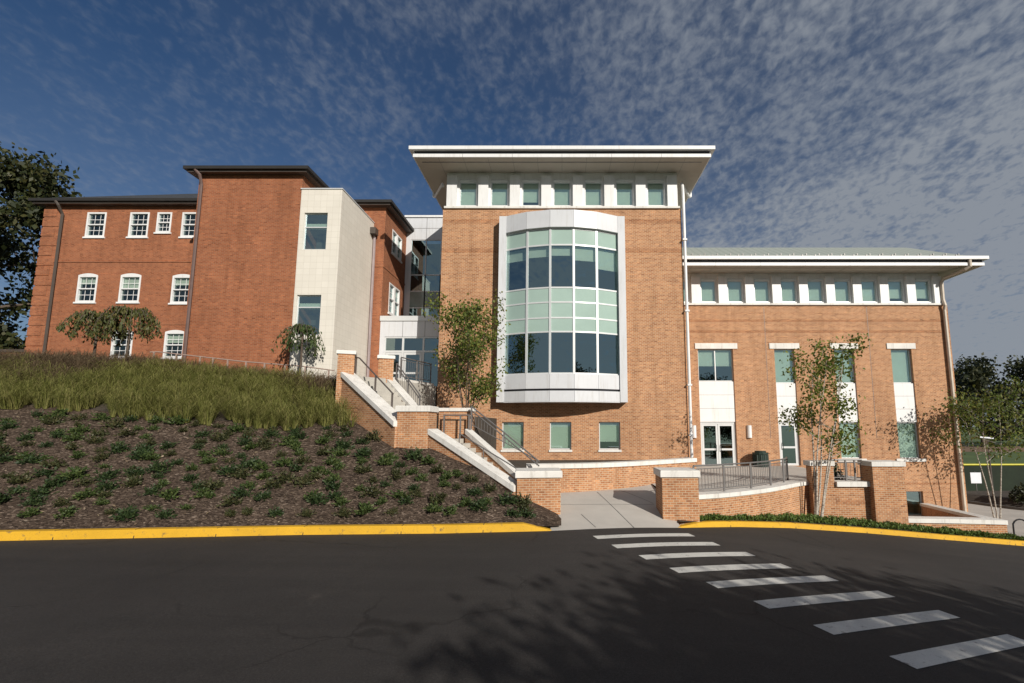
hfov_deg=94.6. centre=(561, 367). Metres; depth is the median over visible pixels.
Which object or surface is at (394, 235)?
sash window
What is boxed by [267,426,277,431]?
shrub
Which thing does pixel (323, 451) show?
shrub
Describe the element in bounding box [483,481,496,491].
shrub
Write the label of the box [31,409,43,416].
shrub
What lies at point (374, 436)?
shrub
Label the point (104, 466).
shrub
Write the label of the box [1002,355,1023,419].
field tree
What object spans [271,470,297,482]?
shrub
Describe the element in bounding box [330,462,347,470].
shrub
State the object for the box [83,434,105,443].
shrub
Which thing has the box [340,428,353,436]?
shrub
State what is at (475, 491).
shrub
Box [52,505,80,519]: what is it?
shrub
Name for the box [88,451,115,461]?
shrub
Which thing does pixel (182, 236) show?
sash window
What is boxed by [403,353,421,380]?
door
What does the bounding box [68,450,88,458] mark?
shrub
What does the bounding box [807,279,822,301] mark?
clerestory window
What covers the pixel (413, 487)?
shrub
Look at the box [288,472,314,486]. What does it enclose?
shrub
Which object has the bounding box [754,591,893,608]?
crosswalk stripe
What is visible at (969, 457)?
lawn
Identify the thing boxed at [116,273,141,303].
sash window
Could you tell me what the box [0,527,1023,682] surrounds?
road
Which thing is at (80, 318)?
weeping tree
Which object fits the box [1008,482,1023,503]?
bush
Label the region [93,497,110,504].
shrub
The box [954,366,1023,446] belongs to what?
field tree
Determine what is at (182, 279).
sash window
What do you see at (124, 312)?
weeping tree
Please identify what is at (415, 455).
shrub
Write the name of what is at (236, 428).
shrub
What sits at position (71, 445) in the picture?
shrub
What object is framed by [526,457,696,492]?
retaining wall
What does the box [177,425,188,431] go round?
shrub
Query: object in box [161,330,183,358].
sash window
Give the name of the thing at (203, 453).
shrub
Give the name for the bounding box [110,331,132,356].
sash window
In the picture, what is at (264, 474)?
shrub
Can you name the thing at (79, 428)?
shrub
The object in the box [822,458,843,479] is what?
bush
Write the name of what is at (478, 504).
shrub
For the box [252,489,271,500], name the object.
shrub
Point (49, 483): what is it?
shrub
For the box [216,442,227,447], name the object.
shrub
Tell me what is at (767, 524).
kerb
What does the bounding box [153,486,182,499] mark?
shrub
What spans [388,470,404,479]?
shrub
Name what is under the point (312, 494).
shrub
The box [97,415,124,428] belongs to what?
shrub
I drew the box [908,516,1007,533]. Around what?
retaining wall
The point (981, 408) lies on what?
birch tree
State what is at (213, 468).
shrub
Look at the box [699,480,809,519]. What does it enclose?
retaining wall
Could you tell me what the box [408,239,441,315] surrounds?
link window
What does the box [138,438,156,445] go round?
shrub
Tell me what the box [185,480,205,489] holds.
shrub
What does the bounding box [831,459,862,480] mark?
metal railing
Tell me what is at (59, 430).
shrub
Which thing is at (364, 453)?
shrub
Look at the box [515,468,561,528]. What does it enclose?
brick pillar
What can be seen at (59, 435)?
shrub
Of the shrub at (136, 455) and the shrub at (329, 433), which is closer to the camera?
the shrub at (136, 455)
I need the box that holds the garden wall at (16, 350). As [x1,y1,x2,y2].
[0,349,23,353]
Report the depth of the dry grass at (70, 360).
18.21 m
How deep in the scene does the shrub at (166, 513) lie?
11.50 m
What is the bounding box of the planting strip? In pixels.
[679,518,1022,540]
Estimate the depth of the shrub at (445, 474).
13.57 m
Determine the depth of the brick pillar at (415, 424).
15.07 m
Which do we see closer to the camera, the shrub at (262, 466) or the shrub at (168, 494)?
the shrub at (168, 494)
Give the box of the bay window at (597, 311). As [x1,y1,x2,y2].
[496,210,627,402]
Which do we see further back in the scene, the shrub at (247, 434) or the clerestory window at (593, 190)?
the clerestory window at (593, 190)
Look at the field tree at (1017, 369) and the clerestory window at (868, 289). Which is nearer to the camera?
the clerestory window at (868, 289)
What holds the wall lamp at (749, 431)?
attached to the modern building
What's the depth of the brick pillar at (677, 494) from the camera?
13.68 m
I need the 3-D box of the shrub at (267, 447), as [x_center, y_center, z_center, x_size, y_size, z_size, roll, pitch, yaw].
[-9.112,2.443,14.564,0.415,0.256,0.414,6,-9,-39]
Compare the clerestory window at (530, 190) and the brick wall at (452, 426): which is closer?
the brick wall at (452, 426)
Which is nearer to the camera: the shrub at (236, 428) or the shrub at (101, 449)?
the shrub at (101, 449)
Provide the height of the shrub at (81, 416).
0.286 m
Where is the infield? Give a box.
[962,446,1023,451]
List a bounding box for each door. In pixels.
[386,353,401,377]
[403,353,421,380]
[702,424,718,464]
[717,424,734,465]
[779,424,797,463]
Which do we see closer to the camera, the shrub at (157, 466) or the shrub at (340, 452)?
the shrub at (157, 466)
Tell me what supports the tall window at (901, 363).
in the modern building
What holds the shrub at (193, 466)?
on the mulch bed at (11, 507)
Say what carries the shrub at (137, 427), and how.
on the mulch bed at (11, 507)
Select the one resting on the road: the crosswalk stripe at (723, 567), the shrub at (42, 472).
the crosswalk stripe at (723, 567)
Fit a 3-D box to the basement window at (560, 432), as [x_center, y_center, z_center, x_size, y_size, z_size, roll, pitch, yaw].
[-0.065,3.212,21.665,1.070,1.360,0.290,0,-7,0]
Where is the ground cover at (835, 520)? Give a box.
[700,511,1023,540]
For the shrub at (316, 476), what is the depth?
13.26 m
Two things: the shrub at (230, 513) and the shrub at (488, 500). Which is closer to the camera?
the shrub at (230, 513)
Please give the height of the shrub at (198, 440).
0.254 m
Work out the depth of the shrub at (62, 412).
15.26 m
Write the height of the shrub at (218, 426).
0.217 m
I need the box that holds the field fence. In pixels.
[963,464,1023,490]
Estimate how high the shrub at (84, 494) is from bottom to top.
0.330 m
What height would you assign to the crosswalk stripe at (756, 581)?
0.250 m
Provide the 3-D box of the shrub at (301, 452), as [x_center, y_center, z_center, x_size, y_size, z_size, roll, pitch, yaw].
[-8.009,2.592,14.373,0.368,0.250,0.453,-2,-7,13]
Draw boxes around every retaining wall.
[393,377,433,385]
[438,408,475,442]
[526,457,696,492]
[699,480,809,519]
[803,460,870,520]
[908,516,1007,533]
[920,503,992,517]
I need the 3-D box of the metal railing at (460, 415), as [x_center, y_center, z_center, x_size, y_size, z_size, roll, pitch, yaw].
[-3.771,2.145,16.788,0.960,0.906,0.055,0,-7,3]
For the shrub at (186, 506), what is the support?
on the mulch bed at (11, 507)
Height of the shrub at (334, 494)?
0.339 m
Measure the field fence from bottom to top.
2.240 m
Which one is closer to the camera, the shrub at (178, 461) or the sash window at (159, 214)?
the shrub at (178, 461)
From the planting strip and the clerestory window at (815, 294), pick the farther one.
the clerestory window at (815, 294)
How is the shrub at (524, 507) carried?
on the mulch bed at (11, 507)
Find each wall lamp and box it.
[692,425,696,437]
[746,425,751,437]
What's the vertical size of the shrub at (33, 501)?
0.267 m
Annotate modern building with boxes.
[379,146,988,511]
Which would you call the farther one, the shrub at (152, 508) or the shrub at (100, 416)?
the shrub at (100, 416)
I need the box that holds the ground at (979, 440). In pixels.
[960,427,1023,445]
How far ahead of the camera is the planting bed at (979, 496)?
28.38 m
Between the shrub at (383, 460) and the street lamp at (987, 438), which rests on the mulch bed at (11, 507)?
the shrub at (383, 460)
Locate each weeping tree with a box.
[55,309,127,360]
[88,304,162,355]
[271,322,325,374]
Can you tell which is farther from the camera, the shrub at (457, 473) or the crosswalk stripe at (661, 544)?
the shrub at (457, 473)
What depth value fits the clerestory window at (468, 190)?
23.29 m
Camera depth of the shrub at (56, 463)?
12.92 m
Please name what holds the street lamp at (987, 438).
on the lawn at (969, 457)
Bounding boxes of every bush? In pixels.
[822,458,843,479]
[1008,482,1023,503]
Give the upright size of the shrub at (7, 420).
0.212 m
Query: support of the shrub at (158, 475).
on the mulch bed at (11, 507)
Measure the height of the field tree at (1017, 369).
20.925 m
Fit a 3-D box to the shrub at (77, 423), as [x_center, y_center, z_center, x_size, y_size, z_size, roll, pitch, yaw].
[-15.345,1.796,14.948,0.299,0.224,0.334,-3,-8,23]
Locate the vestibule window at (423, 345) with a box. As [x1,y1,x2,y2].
[384,337,438,385]
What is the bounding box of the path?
[907,503,1023,536]
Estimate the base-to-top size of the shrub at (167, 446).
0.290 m
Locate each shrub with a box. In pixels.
[0,417,16,422]
[0,421,19,429]
[0,430,7,437]
[0,441,19,453]
[0,451,18,462]
[0,471,18,477]
[0,488,21,503]
[4,485,27,493]
[6,470,38,483]
[11,450,39,458]
[14,452,43,464]
[16,431,35,440]
[16,440,35,445]
[16,506,42,517]
[18,484,59,498]
[19,495,47,506]
[28,425,44,431]
[29,465,57,476]
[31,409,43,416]
[34,414,53,421]
[36,455,53,460]
[37,440,55,446]
[38,457,68,467]
[38,474,67,488]
[40,414,66,424]
[47,408,71,416]
[49,431,65,437]
[50,428,66,434]
[51,496,72,506]
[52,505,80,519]
[54,466,89,480]
[60,431,88,441]
[65,441,82,449]
[67,413,87,420]
[67,423,92,433]
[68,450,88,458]
[71,487,98,499]
[72,475,96,486]
[73,420,84,425]
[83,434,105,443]
[87,412,113,420]
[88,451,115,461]
[88,466,120,480]
[90,426,109,436]
[93,478,120,492]
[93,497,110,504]
[95,446,107,451]
[95,487,113,497]
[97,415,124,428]
[97,463,112,468]
[102,507,118,514]
[106,439,130,453]
[108,503,141,520]
[113,428,138,435]
[117,472,142,486]
[120,465,146,475]
[123,414,137,421]
[125,447,151,459]
[130,442,157,454]
[132,425,143,429]
[137,483,163,495]
[138,433,152,438]
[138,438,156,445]
[140,450,160,459]
[141,459,173,472]
[142,504,162,510]
[146,424,159,429]
[147,415,166,423]
[150,472,166,478]
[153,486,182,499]
[154,479,170,487]
[154,508,177,518]
[159,440,179,449]
[160,449,176,455]
[163,414,192,424]
[169,458,183,465]
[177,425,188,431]
[178,503,194,509]
[179,473,199,481]
[184,462,199,470]
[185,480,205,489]
[188,419,202,425]
[189,428,212,436]
[189,443,204,448]
[189,487,215,499]
[194,436,206,443]
[197,450,209,456]
[199,454,217,463]
[199,476,225,489]
[207,447,232,455]
[209,430,229,441]
[210,464,221,471]
[211,422,225,427]
[215,494,243,506]
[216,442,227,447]
[216,462,238,475]
[221,456,236,462]
[222,429,235,435]
[224,508,238,516]
[225,464,254,478]
[227,421,246,431]
[230,483,255,497]
[234,434,252,445]
[235,452,248,457]
[237,455,259,468]
[241,428,257,438]
[241,480,257,487]
[241,506,254,515]
[242,441,259,449]
[246,426,257,431]
[248,435,276,445]
[249,459,270,470]
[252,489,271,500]
[256,469,274,479]
[258,477,284,488]
[260,442,273,449]
[262,428,281,437]
[266,506,284,516]
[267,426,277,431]
[270,455,296,466]
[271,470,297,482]
[273,450,288,456]
[275,434,301,445]
[286,425,302,433]
[286,429,308,440]
[287,442,302,449]
[288,461,307,471]
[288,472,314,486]
[291,448,306,454]
[295,507,315,517]
[296,454,313,463]
[303,489,322,499]
[304,466,331,475]
[305,492,328,504]
[308,469,323,479]
[315,434,334,444]
[316,445,331,455]
[321,477,347,489]
[322,428,338,437]
[322,454,340,464]
[322,472,341,481]
[324,489,344,499]
[326,447,350,456]
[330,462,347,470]
[331,496,351,505]
[332,504,354,516]
[334,438,355,449]
[335,423,351,430]
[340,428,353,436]
[352,446,372,457]
[353,436,369,444]
[353,462,372,473]
[354,484,366,490]
[354,501,378,514]
[356,456,369,463]
[358,482,387,497]
[363,428,382,441]
[365,475,379,483]
[374,453,394,464]
[375,495,387,504]
[380,479,393,486]
[383,452,399,459]
[383,507,398,515]
[385,489,409,498]
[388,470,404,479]
[391,466,400,472]
[393,460,407,467]
[397,493,413,504]
[403,446,422,460]
[404,466,421,475]
[405,488,425,497]
[407,483,420,491]
[414,473,428,481]
[419,454,437,463]
[423,501,443,512]
[429,463,444,472]
[429,491,444,503]
[438,470,453,480]
[438,479,451,486]
[443,504,457,515]
[449,482,462,489]
[451,469,462,476]
[457,496,473,506]
[462,473,478,482]
[466,486,484,496]
[467,497,491,511]
[481,497,495,504]
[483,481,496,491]
[494,491,518,504]
[504,507,521,517]
[514,492,532,507]
[516,501,535,512]
[520,508,536,517]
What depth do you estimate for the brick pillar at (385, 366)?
18.41 m
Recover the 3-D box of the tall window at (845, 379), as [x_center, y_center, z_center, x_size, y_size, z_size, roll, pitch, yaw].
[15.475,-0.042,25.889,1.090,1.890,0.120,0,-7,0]
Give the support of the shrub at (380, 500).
on the mulch bed at (11, 507)
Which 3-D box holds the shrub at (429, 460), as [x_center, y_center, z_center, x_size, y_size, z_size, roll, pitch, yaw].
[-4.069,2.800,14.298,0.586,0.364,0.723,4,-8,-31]
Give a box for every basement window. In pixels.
[501,422,523,451]
[549,422,571,451]
[598,422,621,451]
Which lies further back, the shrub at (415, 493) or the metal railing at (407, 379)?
the metal railing at (407, 379)
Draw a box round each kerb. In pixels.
[0,522,550,540]
[679,521,1023,545]
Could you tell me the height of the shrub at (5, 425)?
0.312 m
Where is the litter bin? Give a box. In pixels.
[752,451,768,466]
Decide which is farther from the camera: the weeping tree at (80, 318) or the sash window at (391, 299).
the sash window at (391, 299)
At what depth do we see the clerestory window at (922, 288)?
26.50 m
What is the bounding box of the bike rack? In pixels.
[1012,519,1023,534]
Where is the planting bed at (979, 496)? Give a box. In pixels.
[966,491,1023,507]
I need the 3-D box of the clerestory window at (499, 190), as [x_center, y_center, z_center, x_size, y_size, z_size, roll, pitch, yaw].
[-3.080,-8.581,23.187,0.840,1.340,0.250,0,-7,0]
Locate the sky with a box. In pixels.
[0,0,1023,426]
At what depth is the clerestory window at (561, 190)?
23.28 m
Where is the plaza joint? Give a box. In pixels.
[561,493,653,524]
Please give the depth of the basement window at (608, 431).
21.81 m
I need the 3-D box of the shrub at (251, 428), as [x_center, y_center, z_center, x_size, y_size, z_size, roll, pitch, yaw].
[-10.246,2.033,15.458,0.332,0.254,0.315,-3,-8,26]
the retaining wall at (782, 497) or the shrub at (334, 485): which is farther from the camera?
the retaining wall at (782, 497)
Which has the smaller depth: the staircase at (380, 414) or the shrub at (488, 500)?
the shrub at (488, 500)
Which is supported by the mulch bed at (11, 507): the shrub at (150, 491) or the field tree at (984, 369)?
the shrub at (150, 491)
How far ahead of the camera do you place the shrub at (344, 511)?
12.01 m
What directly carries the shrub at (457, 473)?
on the mulch bed at (11, 507)
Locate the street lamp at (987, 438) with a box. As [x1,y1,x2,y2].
[977,436,993,495]
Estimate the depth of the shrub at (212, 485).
12.64 m
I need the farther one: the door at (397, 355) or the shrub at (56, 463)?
the door at (397, 355)
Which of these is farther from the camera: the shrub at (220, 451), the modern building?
the modern building
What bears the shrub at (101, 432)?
on the mulch bed at (11, 507)
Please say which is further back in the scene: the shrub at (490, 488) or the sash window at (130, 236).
the sash window at (130, 236)
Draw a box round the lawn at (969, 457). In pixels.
[962,452,1023,463]
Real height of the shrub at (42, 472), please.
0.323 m
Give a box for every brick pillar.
[335,350,356,404]
[377,355,394,382]
[395,406,438,448]
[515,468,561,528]
[653,467,699,524]
[857,460,908,524]
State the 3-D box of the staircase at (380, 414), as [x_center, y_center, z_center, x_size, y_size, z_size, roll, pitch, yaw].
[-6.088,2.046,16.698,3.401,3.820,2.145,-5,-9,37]
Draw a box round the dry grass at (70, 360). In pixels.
[0,347,336,396]
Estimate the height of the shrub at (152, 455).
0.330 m
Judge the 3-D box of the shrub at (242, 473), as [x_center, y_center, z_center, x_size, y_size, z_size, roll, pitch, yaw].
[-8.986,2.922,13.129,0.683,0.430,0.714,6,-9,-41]
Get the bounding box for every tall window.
[698,349,732,380]
[774,349,794,382]
[834,349,854,382]
[839,422,859,457]
[891,349,911,382]
[897,422,918,457]
[906,491,921,508]
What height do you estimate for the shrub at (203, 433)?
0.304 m
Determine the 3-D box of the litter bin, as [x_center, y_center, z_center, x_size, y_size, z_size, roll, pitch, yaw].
[10.350,4.775,24.500,0.800,0.810,0.800,0,-7,0]
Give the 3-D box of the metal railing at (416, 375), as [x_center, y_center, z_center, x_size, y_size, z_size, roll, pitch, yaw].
[-6.380,0.183,20.617,0.065,0.976,2.326,-2,-7,16]
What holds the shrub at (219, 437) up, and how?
on the mulch bed at (11, 507)
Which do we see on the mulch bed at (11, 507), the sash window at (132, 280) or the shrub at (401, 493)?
the shrub at (401, 493)
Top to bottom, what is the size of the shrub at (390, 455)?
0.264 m
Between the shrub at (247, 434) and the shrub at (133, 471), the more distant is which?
the shrub at (247, 434)
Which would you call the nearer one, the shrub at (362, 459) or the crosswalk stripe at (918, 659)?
the crosswalk stripe at (918, 659)
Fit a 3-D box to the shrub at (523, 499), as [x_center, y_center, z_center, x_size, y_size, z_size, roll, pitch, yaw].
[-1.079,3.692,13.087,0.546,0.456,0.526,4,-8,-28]
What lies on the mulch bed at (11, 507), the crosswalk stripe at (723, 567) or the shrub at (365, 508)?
the shrub at (365, 508)
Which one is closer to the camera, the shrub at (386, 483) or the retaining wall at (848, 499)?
the shrub at (386, 483)
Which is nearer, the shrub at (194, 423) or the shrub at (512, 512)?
the shrub at (512, 512)
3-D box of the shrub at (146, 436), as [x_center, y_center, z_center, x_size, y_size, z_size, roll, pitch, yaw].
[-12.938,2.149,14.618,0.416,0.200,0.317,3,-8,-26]
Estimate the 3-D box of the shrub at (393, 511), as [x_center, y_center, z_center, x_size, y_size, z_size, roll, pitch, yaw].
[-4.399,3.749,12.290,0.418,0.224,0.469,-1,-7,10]
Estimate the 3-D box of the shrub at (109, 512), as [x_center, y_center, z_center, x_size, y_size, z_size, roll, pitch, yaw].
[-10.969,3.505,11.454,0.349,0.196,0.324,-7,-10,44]
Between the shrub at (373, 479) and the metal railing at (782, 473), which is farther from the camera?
the metal railing at (782, 473)
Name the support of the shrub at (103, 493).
on the mulch bed at (11, 507)
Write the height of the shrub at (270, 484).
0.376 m
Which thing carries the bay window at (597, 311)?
in the modern building
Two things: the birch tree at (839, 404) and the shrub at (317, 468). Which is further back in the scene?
the birch tree at (839, 404)
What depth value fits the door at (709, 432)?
25.32 m
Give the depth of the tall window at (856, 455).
25.43 m
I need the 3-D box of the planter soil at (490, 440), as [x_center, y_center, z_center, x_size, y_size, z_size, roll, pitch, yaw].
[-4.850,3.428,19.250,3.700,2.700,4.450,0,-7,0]
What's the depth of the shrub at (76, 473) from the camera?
12.52 m
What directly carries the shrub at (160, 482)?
on the mulch bed at (11, 507)
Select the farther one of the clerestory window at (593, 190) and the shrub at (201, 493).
the clerestory window at (593, 190)
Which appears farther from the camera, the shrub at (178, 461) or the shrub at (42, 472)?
the shrub at (178, 461)
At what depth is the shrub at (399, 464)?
14.01 m
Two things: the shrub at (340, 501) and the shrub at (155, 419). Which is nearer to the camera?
the shrub at (340, 501)
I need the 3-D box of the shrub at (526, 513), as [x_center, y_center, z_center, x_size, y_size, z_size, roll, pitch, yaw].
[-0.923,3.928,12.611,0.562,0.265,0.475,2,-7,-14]
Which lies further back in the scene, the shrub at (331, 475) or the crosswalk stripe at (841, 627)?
the shrub at (331, 475)
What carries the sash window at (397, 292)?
in the brick hall
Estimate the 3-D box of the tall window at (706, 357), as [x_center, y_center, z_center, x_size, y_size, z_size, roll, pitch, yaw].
[8.415,-0.091,25.895,1.930,1.790,0.120,0,-7,0]
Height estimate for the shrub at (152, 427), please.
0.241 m
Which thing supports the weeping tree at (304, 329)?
on the upper ground
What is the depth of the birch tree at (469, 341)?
18.71 m
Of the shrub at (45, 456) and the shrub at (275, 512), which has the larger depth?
the shrub at (45, 456)
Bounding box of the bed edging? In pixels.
[967,501,1023,510]
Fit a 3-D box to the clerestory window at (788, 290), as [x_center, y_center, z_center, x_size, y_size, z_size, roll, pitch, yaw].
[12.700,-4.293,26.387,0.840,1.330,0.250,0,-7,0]
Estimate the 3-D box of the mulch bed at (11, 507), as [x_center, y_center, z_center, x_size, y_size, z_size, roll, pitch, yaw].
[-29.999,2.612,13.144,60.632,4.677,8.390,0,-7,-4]
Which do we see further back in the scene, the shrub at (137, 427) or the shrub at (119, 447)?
the shrub at (137, 427)
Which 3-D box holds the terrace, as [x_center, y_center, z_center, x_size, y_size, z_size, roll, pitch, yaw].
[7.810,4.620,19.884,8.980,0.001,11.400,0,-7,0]
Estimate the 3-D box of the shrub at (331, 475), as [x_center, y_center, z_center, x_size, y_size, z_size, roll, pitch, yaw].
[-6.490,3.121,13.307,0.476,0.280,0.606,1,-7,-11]
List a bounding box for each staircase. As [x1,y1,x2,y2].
[341,372,418,447]
[428,429,516,494]
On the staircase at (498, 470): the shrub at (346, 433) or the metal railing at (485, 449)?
the metal railing at (485, 449)
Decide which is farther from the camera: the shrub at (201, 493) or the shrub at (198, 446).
the shrub at (198, 446)
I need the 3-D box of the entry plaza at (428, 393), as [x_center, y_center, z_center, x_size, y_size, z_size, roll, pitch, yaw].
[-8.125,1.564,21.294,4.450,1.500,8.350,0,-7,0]
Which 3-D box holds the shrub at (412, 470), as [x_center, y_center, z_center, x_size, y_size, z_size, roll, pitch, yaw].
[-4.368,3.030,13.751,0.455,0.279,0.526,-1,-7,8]
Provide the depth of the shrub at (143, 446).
13.78 m
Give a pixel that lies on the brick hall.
(250, 263)
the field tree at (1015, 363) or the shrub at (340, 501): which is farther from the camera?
the field tree at (1015, 363)
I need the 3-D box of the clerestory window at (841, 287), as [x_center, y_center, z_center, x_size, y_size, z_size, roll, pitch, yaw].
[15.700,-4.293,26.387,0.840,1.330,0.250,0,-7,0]
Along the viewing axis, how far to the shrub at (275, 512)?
11.83 m
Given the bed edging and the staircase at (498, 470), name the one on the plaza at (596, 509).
the staircase at (498, 470)
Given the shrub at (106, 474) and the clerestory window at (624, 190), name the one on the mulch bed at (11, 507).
the shrub at (106, 474)
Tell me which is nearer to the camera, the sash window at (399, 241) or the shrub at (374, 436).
the shrub at (374, 436)
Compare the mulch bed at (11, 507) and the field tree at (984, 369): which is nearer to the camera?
the mulch bed at (11, 507)
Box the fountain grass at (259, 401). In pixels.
[0,352,365,430]
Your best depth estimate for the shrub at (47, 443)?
13.77 m
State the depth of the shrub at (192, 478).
12.84 m
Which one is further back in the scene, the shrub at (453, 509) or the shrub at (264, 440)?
the shrub at (264, 440)
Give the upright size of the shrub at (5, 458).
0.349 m
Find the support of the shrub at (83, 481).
on the mulch bed at (11, 507)
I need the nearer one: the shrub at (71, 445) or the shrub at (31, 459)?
the shrub at (31, 459)
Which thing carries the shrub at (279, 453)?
on the mulch bed at (11, 507)
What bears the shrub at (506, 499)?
on the mulch bed at (11, 507)
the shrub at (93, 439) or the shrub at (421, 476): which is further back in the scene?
the shrub at (93, 439)
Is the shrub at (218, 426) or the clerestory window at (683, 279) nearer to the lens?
the shrub at (218, 426)
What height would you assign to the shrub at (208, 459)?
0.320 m
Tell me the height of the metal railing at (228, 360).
1.846 m
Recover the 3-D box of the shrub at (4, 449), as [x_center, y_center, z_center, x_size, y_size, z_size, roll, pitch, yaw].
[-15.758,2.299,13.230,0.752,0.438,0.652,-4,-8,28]
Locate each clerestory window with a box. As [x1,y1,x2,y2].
[460,179,476,204]
[491,179,507,204]
[522,179,538,204]
[553,179,570,204]
[585,179,601,204]
[616,179,632,204]
[647,179,663,204]
[683,279,688,301]
[701,279,715,301]
[727,279,742,301]
[754,279,769,301]
[781,279,795,301]
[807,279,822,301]
[834,279,849,301]
[861,279,876,301]
[888,279,902,301]
[915,279,929,301]
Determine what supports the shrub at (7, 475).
on the mulch bed at (11, 507)
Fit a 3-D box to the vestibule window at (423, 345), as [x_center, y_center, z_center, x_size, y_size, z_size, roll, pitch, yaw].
[-7.675,-0.183,25.191,3.750,2.920,0.100,0,-7,0]
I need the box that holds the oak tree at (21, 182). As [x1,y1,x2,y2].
[0,142,81,348]
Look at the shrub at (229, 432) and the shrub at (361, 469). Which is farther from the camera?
the shrub at (229, 432)
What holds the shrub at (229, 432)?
on the mulch bed at (11, 507)
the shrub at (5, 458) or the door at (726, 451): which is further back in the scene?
the door at (726, 451)
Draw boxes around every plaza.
[332,376,436,406]
[551,485,680,530]
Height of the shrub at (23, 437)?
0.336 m
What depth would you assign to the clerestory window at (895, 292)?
26.50 m
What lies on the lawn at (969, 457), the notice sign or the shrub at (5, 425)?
the notice sign
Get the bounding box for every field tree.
[953,352,1022,443]
[954,361,1023,445]
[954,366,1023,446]
[996,355,1023,425]
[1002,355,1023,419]
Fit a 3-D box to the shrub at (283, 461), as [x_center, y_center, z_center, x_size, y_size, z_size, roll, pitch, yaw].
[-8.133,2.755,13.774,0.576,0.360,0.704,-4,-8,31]
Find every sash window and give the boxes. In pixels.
[73,273,97,303]
[82,212,106,238]
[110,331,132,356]
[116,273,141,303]
[126,212,149,238]
[153,212,172,233]
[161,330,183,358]
[168,274,189,304]
[178,212,195,238]
[388,282,394,315]
[391,230,397,258]
[394,287,399,315]
[397,235,401,263]
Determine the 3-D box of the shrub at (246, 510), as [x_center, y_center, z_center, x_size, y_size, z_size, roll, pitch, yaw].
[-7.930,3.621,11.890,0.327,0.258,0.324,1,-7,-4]
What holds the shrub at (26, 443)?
on the mulch bed at (11, 507)
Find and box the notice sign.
[970,472,981,490]
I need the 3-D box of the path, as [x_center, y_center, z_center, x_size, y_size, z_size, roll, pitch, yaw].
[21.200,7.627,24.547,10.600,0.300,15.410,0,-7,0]
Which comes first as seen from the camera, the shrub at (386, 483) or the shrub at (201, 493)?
the shrub at (201, 493)
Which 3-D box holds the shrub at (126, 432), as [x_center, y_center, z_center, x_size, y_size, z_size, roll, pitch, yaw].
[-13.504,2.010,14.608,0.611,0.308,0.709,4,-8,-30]
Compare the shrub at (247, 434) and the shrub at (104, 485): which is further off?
the shrub at (247, 434)
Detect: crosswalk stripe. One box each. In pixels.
[594,533,692,538]
[613,542,717,547]
[639,552,754,558]
[670,563,790,572]
[707,575,837,587]
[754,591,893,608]
[814,610,959,634]
[890,634,1023,668]
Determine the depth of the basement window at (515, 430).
21.81 m
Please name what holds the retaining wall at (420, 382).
on the entry plaza at (428, 393)
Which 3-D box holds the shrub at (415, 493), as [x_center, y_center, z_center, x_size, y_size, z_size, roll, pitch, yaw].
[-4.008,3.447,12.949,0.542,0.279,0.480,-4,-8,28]
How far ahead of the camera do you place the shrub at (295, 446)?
14.55 m
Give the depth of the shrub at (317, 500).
12.36 m
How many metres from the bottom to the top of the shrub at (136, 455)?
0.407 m
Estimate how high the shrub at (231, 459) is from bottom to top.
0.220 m
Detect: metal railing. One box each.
[150,351,334,378]
[354,357,393,406]
[395,363,420,405]
[400,357,431,382]
[443,414,469,438]
[459,433,515,468]
[470,406,539,465]
[692,457,788,490]
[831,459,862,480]
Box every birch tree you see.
[420,289,511,410]
[775,333,872,516]
[922,375,1023,518]
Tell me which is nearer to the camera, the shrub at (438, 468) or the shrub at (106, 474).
the shrub at (106, 474)
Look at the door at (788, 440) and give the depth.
25.33 m
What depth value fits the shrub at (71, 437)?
14.11 m
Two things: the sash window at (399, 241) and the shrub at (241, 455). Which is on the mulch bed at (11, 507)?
the shrub at (241, 455)
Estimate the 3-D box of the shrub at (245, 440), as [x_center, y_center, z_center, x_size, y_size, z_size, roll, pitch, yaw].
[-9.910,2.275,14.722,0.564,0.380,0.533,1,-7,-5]
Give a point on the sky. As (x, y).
(829, 123)
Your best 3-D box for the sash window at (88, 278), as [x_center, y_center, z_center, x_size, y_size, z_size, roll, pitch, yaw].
[-25.475,-4.212,25.244,1.170,1.670,0.220,0,-7,0]
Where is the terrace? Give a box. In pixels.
[653,466,860,490]
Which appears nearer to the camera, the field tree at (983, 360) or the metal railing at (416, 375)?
the metal railing at (416, 375)
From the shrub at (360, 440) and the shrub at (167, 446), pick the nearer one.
the shrub at (167, 446)
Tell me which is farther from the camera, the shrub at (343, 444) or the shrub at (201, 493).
the shrub at (343, 444)
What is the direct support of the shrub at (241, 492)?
on the mulch bed at (11, 507)
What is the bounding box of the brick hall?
[24,165,413,377]
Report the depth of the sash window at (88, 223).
25.65 m
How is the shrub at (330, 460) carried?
on the mulch bed at (11, 507)
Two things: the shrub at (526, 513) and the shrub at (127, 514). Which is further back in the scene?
the shrub at (526, 513)
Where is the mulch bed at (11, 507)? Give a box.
[0,405,560,529]
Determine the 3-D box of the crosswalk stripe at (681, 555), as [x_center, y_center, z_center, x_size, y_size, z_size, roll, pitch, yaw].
[3.000,4.127,10.293,2.820,0.193,0.320,3,-7,-20]
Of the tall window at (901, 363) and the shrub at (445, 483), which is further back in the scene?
the tall window at (901, 363)

